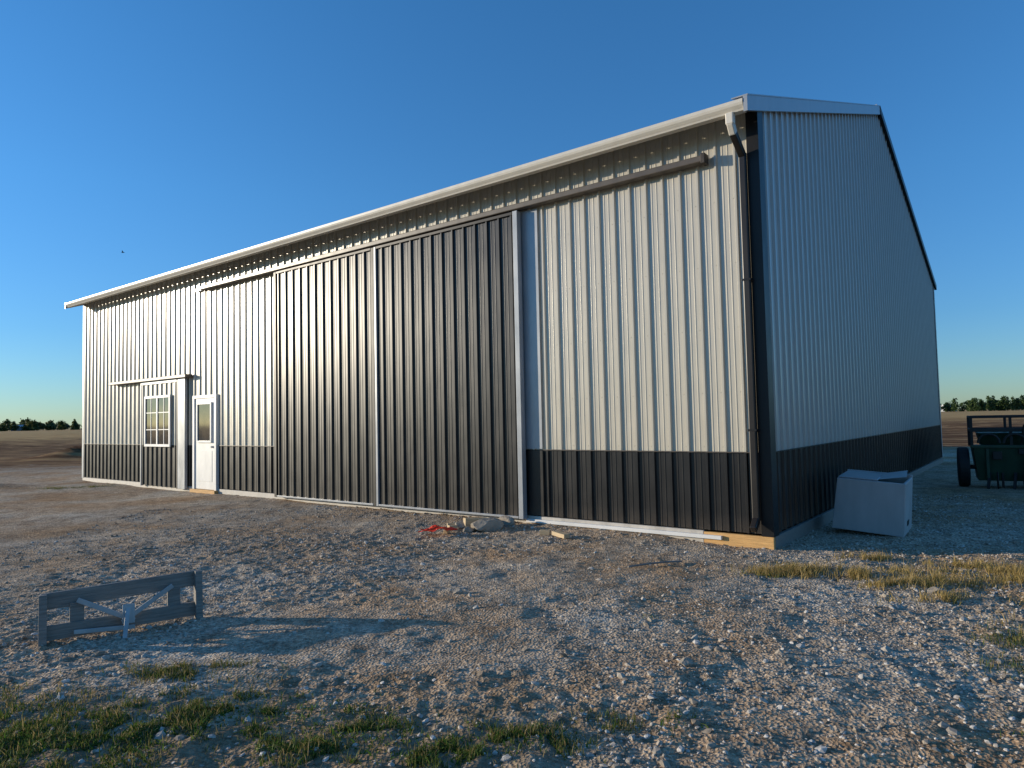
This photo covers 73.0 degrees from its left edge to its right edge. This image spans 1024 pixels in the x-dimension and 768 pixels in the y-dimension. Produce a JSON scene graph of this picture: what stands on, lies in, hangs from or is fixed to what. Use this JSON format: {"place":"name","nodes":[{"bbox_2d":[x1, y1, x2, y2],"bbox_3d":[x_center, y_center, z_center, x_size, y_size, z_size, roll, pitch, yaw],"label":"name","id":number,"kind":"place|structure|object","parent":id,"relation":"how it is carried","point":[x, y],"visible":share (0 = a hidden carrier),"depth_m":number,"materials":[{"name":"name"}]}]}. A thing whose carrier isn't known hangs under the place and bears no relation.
{"place":"outdoors","nodes":[
{"label":"outdoors","id":0,"kind":"place"},
{"bbox_2d":[0,409,1023,767],"bbox_3d":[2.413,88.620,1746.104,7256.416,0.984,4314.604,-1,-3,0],"label":"ground","id":1,"kind":"structure","parent":0,"point":[42,513],"depth_m":4.89,"materials":[{"name":"grey gravel"}]},
{"bbox_2d":[0,417,81,430],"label":"distant grove trees","id":2,"kind":"object","parent":1,"relation":"on","point":[27,424],"visible":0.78,"depth_m":608.06,"materials":[{"name":"green plant"}]},
{"bbox_2d":[40,422,80,429],"bbox_3d":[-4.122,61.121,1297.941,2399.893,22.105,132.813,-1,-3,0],"label":"horizon treeline","id":3,"kind":"object","parent":1,"relation":"on","point":[67,424],"visible":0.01,"depth_m":1292.78,"materials":[{"name":"green plant"}]},
{"bbox_2d":[38,570,202,646],"bbox_3d":[-2.825,1.650,5.058,1.058,0.393,0.340,1,-3,-34],"label":"wooden barricade","id":4,"kind":"object","parent":1,"relation":"on","point":[76,600],"visible":0.98,"depth_m":5.09,"materials":[{"name":"grey wood"}]},
{"bbox_2d":[0,625,641,767],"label":"foreground dead grass","id":5,"kind":"structure","parent":1,"relation":"on","point":[256,713],"depth_m":3.61,"materials":[{"name":"beige plant"}]},
{"bbox_2d":[418,525,456,532],"bbox_3d":[-0.984,1.877,8.944,0.495,0.067,0.324,-2,-3,19],"label":"red plastic scrap","id":6,"kind":"object","parent":1,"relation":"on","point":[433,528],"visible":1,"depth_m":8.95,"materials":[{"name":"red plastic"}]},
{"bbox_2d":[454,588,461,593],"bbox_3d":[-0.465,1.774,5.919,0.076,0.050,0.077,0,-3,-17],"label":"rock","id":7,"kind":"object","parent":1,"relation":"on","point":[457,590],"visible":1,"depth_m":5.89,"materials":[{"name":"white stone"}]},
{"bbox_2d":[455,520,464,528],"bbox_3d":[-0.670,1.950,9.538,0.242,0.138,0.186,0,-3,-29],"label":"rock","id":8,"kind":"object","parent":1,"relation":"on","point":[460,524],"visible":0.56,"depth_m":9.47,"materials":[{"name":"grey stone"}]},
{"bbox_2d":[463,526,474,532],"bbox_3d":[-0.577,1.956,9.263,0.126,0.098,0.193,-4,-4,38],"label":"rock","id":9,"kind":"object","parent":1,"relation":"on","point":[468,529],"visible":0.91,"depth_m":9.21,"materials":[{"name":"grey stone"}]},
{"bbox_2d":[463,517,485,526],"bbox_3d":[-0.506,1.906,9.539,0.320,0.120,0.100,3,-4,-23],"label":"scrap wood","id":10,"kind":"object","parent":1,"relation":"on","point":[468,521],"visible":0.54,"depth_m":9.47,"materials":[{"name":"beige wood"}]},
{"bbox_2d":[471,517,503,531],"bbox_3d":[-0.331,1.910,9.327,0.450,0.210,0.289,-1,-3,-11],"label":"rock","id":11,"kind":"object","parent":1,"relation":"on","point":[489,524],"visible":0.94,"depth_m":9.24,"materials":[{"name":"grey stone"}]},
{"bbox_2d":[64,93,942,549],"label":"pole barn","id":12,"kind":"structure","parent":1,"relation":"on","point":[718,317],"depth_m":10.15,"materials":[{"name":"metal"}]},
{"bbox_2d":[144,399,145,443],"bbox_3d":[-8.821,0.903,16.636,0.060,1.080,0.034,-3,-4,38],"label":"window frame","id":13,"kind":"structure","parent":12,"relation":"in","point":[144,399],"depth_m":16.62,"materials":[{"name":"white paint"}]},
{"bbox_2d":[146,397,168,443],"bbox_3d":[-8.337,0.874,16.274,1.230,1.160,0.012,-3,-4,38],"label":"slider window glass","id":14,"kind":"structure","parent":12,"relation":"in","point":[150,403],"depth_m":16.31,"materials":[{"name":"clear glass"}]},
{"bbox_2d":[144,444,170,446],"bbox_3d":[-8.332,1.443,16.237,1.270,0.060,0.035,-3,-4,38],"label":"window sill","id":15,"kind":"structure","parent":12,"relation":"in","point":[145,445],"depth_m":16.19,"materials":[{"name":"white paint"}]},
{"bbox_2d":[144,395,170,398],"bbox_3d":[-8.357,0.305,16.294,1.270,0.060,0.035,-3,-4,38],"label":"window frame","id":16,"kind":"structure","parent":12,"relation":"in","point":[160,396],"depth_m":16.25,"materials":[{"name":"white paint"}]},
{"bbox_2d":[168,397,170,443],"bbox_3d":[-7.867,0.845,15.895,0.060,1.080,0.034,-3,-4,38],"label":"window frame","id":17,"kind":"structure","parent":12,"relation":"in","point":[169,410],"depth_m":15.88,"materials":[{"name":"white paint"}]},
{"bbox_2d":[195,398,213,489],"bbox_3d":[-6.682,1.303,15.100,0.830,1.975,0.045,-3,-4,38],"label":"entry door leaf","id":18,"kind":"structure","parent":12,"relation":"in","point":[198,446],"depth_m":15.07,"materials":[{"name":"white paint"}]},
{"bbox_2d":[498,515,514,526],"bbox_3d":[-0.066,1.918,9.586,0.280,0.192,0.142,-3,-4,36],"label":"rock","id":19,"kind":"object","parent":1,"relation":"on","point":[508,520],"visible":0.66,"depth_m":9.51,"materials":[{"name":"grey stone"}]},
{"bbox_2d":[0,483,1023,767],"bbox_3d":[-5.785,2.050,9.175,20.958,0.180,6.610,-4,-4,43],"label":"foreground grass","id":20,"kind":"structure","parent":1,"relation":"on","point":[206,711],"depth_m":3.45,"materials":[{"name":"green plant"}]},
{"bbox_2d":[19,527,1023,767],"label":"loose rocks","id":21,"kind":"object","parent":1,"relation":"on","point":[823,749],"visible":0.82,"depth_m":4.44,"materials":[{"name":"stone"}]},
{"bbox_2d":[540,529,550,534],"bbox_3d":[0.422,1.882,8.776,0.130,0.060,0.070,1,-2,17],"label":"scrap wood","id":22,"kind":"object","parent":1,"relation":"on","point":[544,532],"visible":1,"depth_m":8.74,"materials":[{"name":"beige wood"}]},
{"bbox_2d":[552,530,569,538],"bbox_3d":[0.601,1.858,8.536,0.090,0.050,0.260,1,-1,-33],"label":"scrap wood","id":23,"kind":"object","parent":1,"relation":"on","point":[560,534],"visible":1,"depth_m":8.48,"materials":[{"name":"beige wood"}]},
{"bbox_2d":[628,560,681,567],"bbox_3d":[1.431,1.790,6.894,0.630,0.035,0.050,0,-3,-20],"label":"fallen stick","id":24,"kind":"object","parent":1,"relation":"on","point":[654,563],"visible":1,"depth_m":6.89,"materials":[{"name":"wood"}]},
{"bbox_2d":[679,657,692,666],"bbox_3d":[1.042,1.659,4.124,0.086,0.058,0.060,0,-3,-17],"label":"rock","id":25,"kind":"object","parent":1,"relation":"on","point":[685,661],"visible":0.99,"depth_m":4.11,"materials":[{"name":"white stone"}]},
{"bbox_2d":[716,546,1023,632],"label":"grass dry patch","id":26,"kind":"object","parent":1,"relation":"on","point":[1016,573],"visible":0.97,"depth_m":6.27,"materials":[{"name":"yellow plant"}]},
{"bbox_2d":[832,469,912,536],"bbox_3d":[4.530,1.444,8.688,0.804,0.730,0.620,2,2,37],"label":"discarded storage bin","id":27,"kind":"object","parent":1,"relation":"on","point":[874,502],"visible":1,"depth_m":8.46,"materials":[{"name":"white plastic"}]},
{"bbox_2d":[927,587,947,593],"bbox_3d":[3.489,1.696,5.671,0.178,0.058,0.099,-1,-3,-6],"label":"rock","id":28,"kind":"object","parent":1,"relation":"on","point":[932,589],"visible":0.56,"depth_m":5.65,"materials":[{"name":"white stone"}]},
{"bbox_2d":[940,395,1023,411],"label":"distant windbreak trees","id":29,"kind":"object","parent":1,"relation":"on","point":[1002,404],"visible":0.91,"depth_m":397.83,"materials":[{"name":"green plant"}]},
{"bbox_2d":[957,415,1023,488],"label":"farm implement","id":30,"kind":"object","parent":1,"relation":"on","point":[997,454],"visible":1,"depth_m":13.05,"materials":[{"name":"green metal"}]},
{"bbox_2d":[0,0,1023,427],"label":"sky","id":31,"kind":"structure","parent":0,"point":[169,135],"materials":[{"name":"blue"}]}
]}

